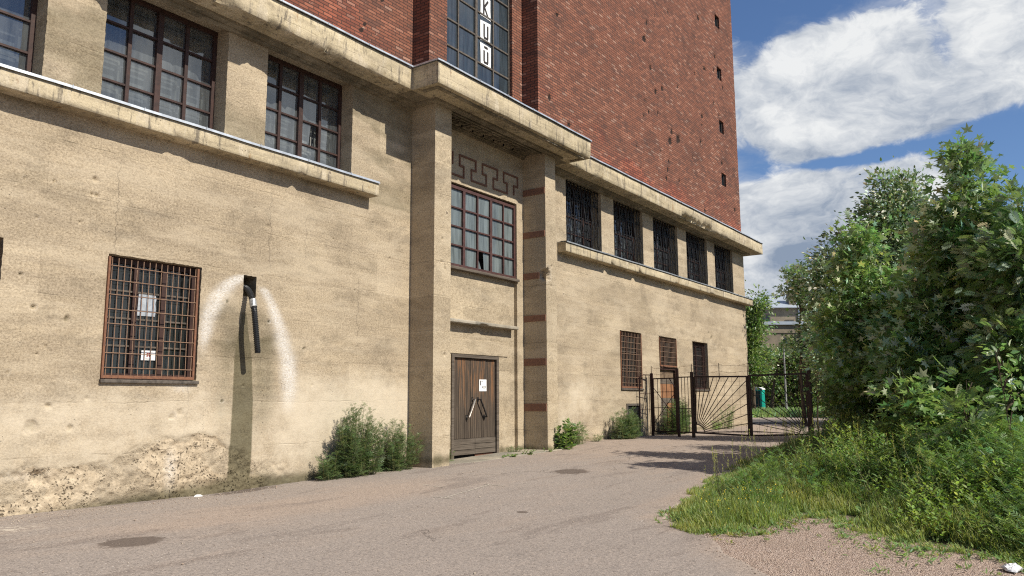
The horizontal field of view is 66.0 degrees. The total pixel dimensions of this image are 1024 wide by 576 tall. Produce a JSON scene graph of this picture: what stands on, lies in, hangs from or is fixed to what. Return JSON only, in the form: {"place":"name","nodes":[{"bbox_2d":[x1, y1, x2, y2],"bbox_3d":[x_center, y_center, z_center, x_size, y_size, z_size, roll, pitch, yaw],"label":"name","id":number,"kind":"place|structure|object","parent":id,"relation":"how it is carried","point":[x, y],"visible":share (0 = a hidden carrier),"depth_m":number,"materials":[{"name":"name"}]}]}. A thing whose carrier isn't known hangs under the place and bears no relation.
{"place":"outdoors","nodes":[
{"label":"outdoors","id":0,"kind":"place"},
{"bbox_2d":[0,417,828,575],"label":"asphalt yard","id":1,"kind":"structure","parent":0,"point":[601,535],"depth_m":9.56,"materials":[{"name":"grey asphalt"}]},
{"bbox_2d":[315,448,347,480],"bbox_3d":[-3.332,3.189,14.255,0.489,0.588,0.736,-6,-10,35],"label":"mugwort plant","id":2,"kind":"object","parent":1,"relation":"on","point":[331,474],"visible":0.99,"depth_m":14.21,"materials":[{"name":"green plant"}]},
{"bbox_2d":[332,401,389,477],"bbox_3d":[-2.875,2.847,14.859,0.720,1.420,1.320,-6,-10,35],"label":"mugwort plant","id":3,"kind":"object","parent":1,"relation":"on","point":[351,451],"visible":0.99,"depth_m":14.70,"materials":[{"name":"green plant"}]},
{"bbox_2d":[381,418,422,471],"bbox_3d":[-2.228,3.124,15.742,0.620,1.052,1.118,-6,-10,35],"label":"mugwort plant","id":4,"kind":"object","parent":1,"relation":"on","point":[397,461],"visible":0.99,"depth_m":15.62,"materials":[{"name":"green plant"}]},
{"bbox_2d":[435,484,501,498],"bbox_3d":[-1.013,3.288,12.888,1.392,0.056,1.658,-6,-10,35],"label":"chalk line","id":5,"kind":"object","parent":1,"relation":"on","point":[469,490],"visible":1,"depth_m":12.76,"materials":[{"name":"white paint"}]},
{"bbox_2d":[449,448,565,463],"bbox_3d":[-0.094,3.998,18.545,0.959,0.321,4.871,-6,-10,35],"label":"door step","id":6,"kind":"object","parent":1,"relation":"on","point":[485,457],"depth_m":18.06,"materials":[{"name":"concrete"}]},
{"bbox_2d":[502,453,517,457],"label":"step weed","id":7,"kind":"object","parent":6,"relation":"on","point":[512,455],"visible":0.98,"depth_m":17.98,"materials":[{"name":"green plant"}]},
{"bbox_2d":[505,446,525,451],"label":"mugwort plant","id":8,"kind":"object","parent":1,"relation":"on","point":[513,448],"visible":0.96,"depth_m":19.12,"materials":[{"name":"green plant"}]},
{"bbox_2d":[554,418,579,448],"bbox_3d":[1.360,3.683,19.936,0.689,0.805,0.779,-6,-10,35],"label":"goutweed plant","id":9,"kind":"object","parent":1,"relation":"on","point":[566,439],"visible":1,"depth_m":19.84,"materials":[{"name":"green plant"}]},
{"bbox_2d":[570,422,588,444],"bbox_3d":[1.744,3.897,21.155,0.601,0.630,0.900,-6,-10,35],"label":"mugwort plant","id":10,"kind":"object","parent":1,"relation":"on","point":[580,435],"visible":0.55,"depth_m":21.10,"materials":[{"name":"green plant"}]},
{"bbox_2d":[585,432,603,441],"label":"mugwort plant","id":11,"kind":"object","parent":1,"relation":"on","point":[594,438],"visible":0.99,"depth_m":22.20,"materials":[{"name":"green plant"}]},
{"bbox_2d":[610,407,643,438],"bbox_3d":[3.412,4.027,23.521,0.788,1.026,1.435,-6,-10,35],"label":"mugwort plant","id":12,"kind":"object","parent":1,"relation":"on","point":[628,428],"visible":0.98,"depth_m":23.37,"materials":[{"name":"green plant"}]},
{"bbox_2d":[638,373,654,435],"bbox_3d":[4.308,3.795,25.367,0.159,2.110,0.889,-6,-10,35],"label":"fence panel","id":13,"kind":"object","parent":1,"relation":"on","point":[652,432],"visible":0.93,"depth_m":25.54,"materials":[{"name":"paint"}]},
{"bbox_2d":[652,377,677,432],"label":"wicket gate","id":14,"kind":"structure","parent":13,"relation":"attached to","point":[662,407],"depth_m":25.23,"materials":[{"name":"metal"}]},
{"bbox_2d":[660,397,691,434],"bbox_3d":[5.590,4.281,26.547,0.916,1.306,2.113,-6,-10,35],"label":"mugwort plant","id":15,"kind":"object","parent":1,"relation":"on","point":[684,425],"visible":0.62,"depth_m":26.19,"materials":[{"name":"green plant"}]},
{"bbox_2d":[675,368,680,436],"bbox_3d":[5.226,3.647,24.812,0.083,2.238,0.083,-6,-10,35],"label":"gate post","id":16,"kind":"object","parent":1,"relation":"on","point":[678,402],"visible":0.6,"depth_m":24.79,"materials":[{"name":"metal"}]},
{"bbox_2d":[690,372,695,437],"bbox_3d":[5.568,3.643,24.300,0.093,2.098,0.093,-6,-10,35],"label":"gate post","id":17,"kind":"object","parent":1,"relation":"on","point":[692,405],"visible":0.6,"depth_m":24.27,"materials":[{"name":"metal"}]},
{"bbox_2d":[678,376,691,432],"bbox_3d":[5.397,3.629,24.558,0.035,1.735,0.513,5,-10,-34],"label":"fence panel","id":18,"kind":"object","parent":17,"relation":"attached to","point":[685,408],"visible":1,"depth_m":24.55,"materials":[{"name":"paint"}]},
{"bbox_2d":[693,376,750,435],"bbox_3d":[6.344,3.560,23.891,1.654,1.808,0.066,-5,-9,29],"label":"gate leaf","id":19,"kind":"object","parent":17,"relation":"attached to","point":[703,395],"visible":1,"depth_m":23.94,"materials":[{"name":"paint"}]},
{"bbox_2d":[651,362,808,375],"bbox_3d":[6.421,2.522,24.127,5.039,0.440,0.515,-6,-10,36],"label":"barbed wire","id":20,"kind":"object","parent":17,"relation":"attached to","point":[726,372],"visible":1,"depth_m":23.92,"materials":[{"name":"paint"}]},
{"bbox_2d":[706,418,723,429],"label":"mugwort plant","id":21,"kind":"object","parent":1,"relation":"on","point":[718,426],"visible":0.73,"depth_m":29.32,"materials":[{"name":"green plant"}]},
{"bbox_2d":[719,405,734,428],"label":"mugwort plant","id":22,"kind":"object","parent":1,"relation":"on","point":[728,418],"visible":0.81,"depth_m":30.32,"materials":[{"name":"green plant"}]},
{"bbox_2d":[806,369,813,432],"bbox_3d":[8.586,3.389,22.686,0.108,2.118,0.108,-6,-10,35],"label":"gate post","id":23,"kind":"object","parent":1,"relation":"on","point":[810,407],"visible":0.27,"depth_m":22.67,"materials":[{"name":"metal"}]},
{"bbox_2d":[748,373,809,435],"bbox_3d":[7.803,3.426,23.101,1.664,1.838,0.066,-5,-9,28],"label":"gate leaf","id":24,"kind":"object","parent":23,"relation":"attached to","point":[751,404],"visible":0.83,"depth_m":23.05,"materials":[{"name":"paint"}]},
{"bbox_2d":[807,350,841,428],"bbox_3d":[9.916,2.862,23.461,2.449,3.285,2.709,-6,-10,35],"label":"roadside bush","id":25,"kind":"object","parent":1,"relation":"on","point":[828,413],"visible":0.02,"depth_m":23.33,"materials":[{"name":"green plant"}]},
{"bbox_2d":[753,419,826,423],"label":"cross road","id":26,"kind":"structure","parent":0,"point":[767,421],"depth_m":37.91,"materials":[{"name":"grey asphalt"}]},
{"bbox_2d":[788,281,823,431],"bbox_3d":[10.324,2.342,26.556,1.946,5.119,2.261,-6,-10,35],"label":"poplar sapling","id":27,"kind":"object","parent":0,"point":[817,389],"visible":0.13,"depth_m":26.47,"materials":[{"name":"green plant"}]},
{"bbox_2d":[654,427,1023,571],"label":"grass","id":28,"kind":"structure","parent":0,"point":[696,515],"depth_m":9.78,"materials":[{"name":"green plant"}]},
{"bbox_2d":[692,479,807,511],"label":"yellow flowers","id":29,"kind":"object","parent":28,"relation":"on","point":[736,493],"visible":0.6,"depth_m":10.41,"materials":[{"name":"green plant"}]},
{"bbox_2d":[665,496,1023,575],"bbox_3d":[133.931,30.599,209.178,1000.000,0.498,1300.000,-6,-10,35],"label":"ground","id":30,"kind":"structure","parent":0,"point":[821,562],"depth_m":7.75,"materials":[{"name":"pink soil"}]},
{"bbox_2d":[0,0,762,516],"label":"factory building","id":31,"kind":"structure","parent":30,"relation":"on","point":[424,216],"depth_m":15.50,"materials":[{"name":"concrete"}]},
{"bbox_2d":[0,0,37,72],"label":"window","id":32,"kind":"structure","parent":31,"relation":"in","point":[17,17],"depth_m":11.08,"materials":[{"name":"grey glass"}]},
{"bbox_2d":[137,294,156,316],"bbox_3d":[-5.603,0.266,12.107,0.004,0.340,0.300,-6,-10,35],"label":"plastic sheet","id":33,"kind":"object","parent":31,"relation":"attached to","point":[144,304],"visible":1,"depth_m":12.10,"materials":[{"name":"white plastic"}]},
{"bbox_2d":[99,256,199,383],"bbox_3d":[-5.513,0.519,12.051,0.280,1.873,1.570,-6,-10,35],"label":"window","id":34,"kind":"structure","parent":31,"relation":"in","point":[172,331],"depth_m":12.07,"materials":[{"name":"brown paint"}]},
{"bbox_2d":[141,350,154,359],"bbox_3d":[-5.556,1.030,12.047,0.007,0.150,0.230,-6,-10,35],"label":"paper notice","id":35,"kind":"object","parent":34,"relation":"attached to","point":[147,357],"visible":0.82,"depth_m":12.04,"materials":[{"name":"white paper"}]},
{"bbox_2d":[101,0,217,128],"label":"window","id":36,"kind":"structure","parent":31,"relation":"in","point":[156,59],"depth_m":12.82,"materials":[{"name":"grey glass"}]},
{"bbox_2d":[243,285,260,352],"bbox_3d":[-4.486,0.516,13.305,0.691,1.187,0.187,-6,-10,35],"label":"drain hose","id":37,"kind":"object","parent":31,"relation":"hanging from","point":[252,303],"visible":0.91,"depth_m":13.09,"materials":[{"name":"black plastic"}]},
{"bbox_2d":[265,55,341,168],"bbox_3d":[-4.179,-3.237,15.212,0.320,2.000,2.076,-6,-10,35],"label":"window","id":38,"kind":"structure","parent":31,"relation":"in","point":[304,108],"depth_m":15.21,"materials":[{"name":"grey glass"}]},
{"bbox_2d":[450,354,498,458],"bbox_3d":[-0.874,2.865,18.502,0.200,2.558,1.820,-6,-10,35],"label":"door","id":39,"kind":"structure","parent":31,"relation":"in","point":[474,427],"depth_m":18.50,"materials":[{"name":"wood"}]},
{"bbox_2d":[479,379,486,390],"bbox_3d":[-0.696,2.326,18.846,0.007,0.280,0.290,-6,-10,35],"label":"paper notice","id":40,"kind":"object","parent":39,"relation":"attached to","point":[482,385],"visible":1,"depth_m":18.83,"materials":[{"name":"white paper"}]},
{"bbox_2d":[447,0,509,95],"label":"stair window","id":41,"kind":"structure","parent":31,"relation":"in","point":[478,38],"depth_m":20.96,"materials":[{"name":"blue glass"}]},
{"bbox_2d":[451,184,519,281],"bbox_3d":[-0.966,-1.376,19.010,0.350,2.100,3.550,-6,-10,35],"label":"porch window","id":42,"kind":"structure","parent":31,"relation":"in","point":[482,227],"depth_m":19.30,"materials":[{"name":"glass"}]},
{"bbox_2d":[566,179,600,250],"bbox_3d":[1.931,-2.082,23.501,0.550,2.000,2.096,-6,-10,35],"label":"window","id":43,"kind":"structure","parent":31,"relation":"in","point":[580,233],"depth_m":23.63,"materials":[{"name":"brown paint"}]},
{"bbox_2d":[601,200,642,263],"bbox_3d":[3.603,-1.752,25.872,0.550,2.000,2.096,-6,-10,35],"label":"window","id":44,"kind":"structure","parent":31,"relation":"in","point":[621,249],"depth_m":26.02,"materials":[{"name":"brown paint"}]},
{"bbox_2d":[620,331,643,389],"bbox_3d":[3.731,2.326,25.157,0.280,1.853,1.570,-6,-10,35],"label":"window","id":45,"kind":"structure","parent":31,"relation":"in","point":[630,371],"depth_m":25.25,"materials":[{"name":"brown paint"}]},
{"bbox_2d":[626,403,640,420],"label":"cellar window","id":46,"kind":"structure","parent":31,"relation":"in","point":[630,406],"depth_m":24.96,"materials":[{"name":"black glass"}]},
{"bbox_2d":[661,403,666,432],"bbox_3d":[5.148,4.455,26.999,0.036,1.035,0.685,-6,-10,35],"label":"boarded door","id":47,"kind":"structure","parent":31,"relation":"in","point":[664,404],"depth_m":27.03,"materials":[{"name":"wood"}]},
{"bbox_2d":[653,218,677,274],"bbox_3d":[5.276,-1.421,28.242,0.550,2.000,2.096,-6,-10,35],"label":"window","id":48,"kind":"structure","parent":31,"relation":"in","point":[659,256],"depth_m":28.40,"materials":[{"name":"brown paint"}]},
{"bbox_2d":[659,337,676,367],"bbox_3d":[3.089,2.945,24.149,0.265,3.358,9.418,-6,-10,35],"label":"window","id":49,"kind":"structure","parent":31,"relation":"in","point":[667,355],"depth_m":27.61,"materials":[{"name":"brown paint"}]},
{"bbox_2d":[686,232,707,283],"bbox_3d":[6.948,-1.091,30.613,0.550,2.000,2.096,-6,-10,35],"label":"window","id":50,"kind":"structure","parent":31,"relation":"in","point":[691,261],"depth_m":30.76,"materials":[{"name":"brown paint"}]},
{"bbox_2d":[692,342,710,390],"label":"window","id":51,"kind":"structure","parent":31,"relation":"in","point":[698,348],"depth_m":30.18,"materials":[{"name":"brown paint"}]},
{"bbox_2d":[717,68,719,79],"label":"slit window","id":52,"kind":"structure","parent":31,"relation":"in","point":[718,71],"depth_m":34.69,"materials":[{"name":"black glass"}]},
{"bbox_2d":[721,173,724,185],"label":"slit window","id":53,"kind":"structure","parent":31,"relation":"in","point":[723,183],"depth_m":34.02,"materials":[{"name":"black glass"}]},
{"bbox_2d":[714,244,732,291],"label":"window","id":54,"kind":"structure","parent":31,"relation":"in","point":[718,272],"depth_m":33.18,"materials":[{"name":"brown paint"}]},
{"bbox_2d":[0,442,1021,575],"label":"pebbles","id":55,"kind":"object","parent":30,"relation":"on","point":[813,558],"visible":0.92,"depth_m":8.66,"materials":[{"name":"stone"}]},
{"bbox_2d":[755,387,764,407],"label":"portable toilet","id":56,"kind":"object","parent":30,"relation":"on","point":[760,394],"visible":0.42,"depth_m":76.62,"materials":[{"name":"teal plastic"}]},
{"bbox_2d":[755,391,760,407],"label":"door","id":57,"kind":"structure","parent":56,"relation":"in","point":[757,392],"depth_m":76.60,"materials":[{"name":"teal plastic"}]},
{"bbox_2d":[745,280,779,409],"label":"corner tree","id":58,"kind":"object","parent":30,"relation":"on","point":[755,332],"visible":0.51,"depth_m":61.45,"materials":[{"name":"green plant"}]},
{"bbox_2d":[747,343,812,407],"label":"leafy tree","id":59,"kind":"object","parent":30,"relation":"on","point":[779,362],"visible":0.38,"depth_m":71.05,"materials":[{"name":"green plant"}]},
{"bbox_2d":[783,349,787,409],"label":"leaning pole","id":60,"kind":"object","parent":30,"relation":"on","point":[785,380],"visible":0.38,"depth_m":59.95,"materials":[{"name":"metal"}]},
{"bbox_2d":[755,341,824,407],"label":"dark tree","id":61,"kind":"object","parent":30,"relation":"on","point":[778,385],"visible":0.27,"depth_m":81.87,"materials":[{"name":"green plant"}]},
{"bbox_2d":[752,406,828,417],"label":"grass","id":62,"kind":"structure","parent":30,"relation":"on","point":[757,411],"depth_m":48.65,"materials":[{"name":"green plant"}]},
{"bbox_2d":[749,295,829,406],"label":"grey building","id":63,"kind":"structure","parent":62,"relation":"on","point":[786,322],"depth_m":96.62,"materials":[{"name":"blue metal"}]},
{"bbox_2d":[772,260,823,424],"bbox_3d":[13.092,2.295,33.957,3.279,7.173,3.315,-6,-10,35],"label":"tree","id":64,"kind":"object","parent":30,"relation":"on","point":[792,271],"visible":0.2,"depth_m":34.00,"materials":[{"name":"green plant"}]},
{"bbox_2d":[705,403,963,501],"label":"grass seed heads","id":65,"kind":"object","parent":30,"relation":"on","point":[714,455],"depth_m":11.41,"materials":[{"name":"green plant"}]},
{"bbox_2d":[657,488,1023,575],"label":"gravel weeds","id":66,"kind":"object","parent":30,"relation":"on","point":[892,539],"visible":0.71,"depth_m":8.37,"materials":[{"name":"green plant"}]},
{"bbox_2d":[801,209,914,418],"bbox_3d":[7.605,0.860,16.172,3.214,5.396,2.621,-6,-10,35],"label":"young maple","id":67,"kind":"object","parent":30,"relation":"on","point":[844,328],"visible":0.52,"depth_m":16.24,"materials":[{"name":"green plant"}]},
{"bbox_2d":[703,411,1023,551],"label":"tall weeds","id":68,"kind":"object","parent":30,"relation":"on","point":[974,460],"visible":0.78,"depth_m":10.43,"materials":[{"name":"green plant"}]},
{"bbox_2d":[788,156,942,379],"bbox_3d":[10.195,0.339,21.989,4.506,7.866,4.290,-6,-10,35],"label":"aspen tree","id":69,"kind":"object","parent":30,"relation":"on","point":[892,202],"visible":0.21,"depth_m":21.75,"materials":[{"name":"green plant"}]},
{"bbox_2d":[789,288,1023,435],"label":"shade maple","id":70,"kind":"object","parent":30,"relation":"on","point":[850,401],"visible":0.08,"depth_m":16.48,"materials":[{"name":"green plant"}]},
{"bbox_2d":[864,358,988,442],"bbox_3d":[6.473,2.118,12.298,1.800,2.079,1.644,-6,-10,35],"label":"maple sapling","id":71,"kind":"object","parent":30,"relation":"on","point":[916,404],"visible":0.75,"depth_m":12.25,"materials":[{"name":"green plant"}]},
{"bbox_2d":[856,504,1012,541],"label":"dock leaves","id":72,"kind":"object","parent":30,"relation":"on","point":[870,509],"visible":0.12,"depth_m":10.02,"materials":[{"name":"green plant"}]},
{"bbox_2d":[851,122,1023,414],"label":"maple tree","id":73,"kind":"object","parent":30,"relation":"on","point":[926,322],"visible":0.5,"depth_m":13.73,"materials":[{"name":"green plant"}]},
{"bbox_2d":[918,356,1012,450],"bbox_3d":[6.292,1.950,11.039,1.280,2.114,1.340,-6,-10,35],"label":"ash sapling","id":74,"kind":"object","parent":30,"relation":"on","point":[981,413],"visible":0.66,"depth_m":11.10,"materials":[{"name":"green plant"}]},
{"bbox_2d":[931,163,1023,417],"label":"rowan tree","id":75,"kind":"object","parent":30,"relation":"on","point":[1003,319],"visible":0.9,"depth_m":12.51,"materials":[{"name":"green plant"}]},
{"bbox_2d":[973,339,1023,437],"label":"birch sapling","id":76,"kind":"object","parent":30,"relation":"on","point":[1007,406],"visible":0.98,"depth_m":10.48,"materials":[{"name":"green plant"}]},
{"bbox_2d":[1001,563,1022,572],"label":"plastic bag","id":77,"kind":"object","parent":30,"relation":"on","point":[1013,567],"visible":1,"depth_m":7.00,"materials":[{"name":"white plastic"}]},
{"bbox_2d":[730,0,1023,296],"label":"sky","id":78,"kind":"structure","parent":0,"point":[825,90],"materials":[{"name":"blue"}]}
]}

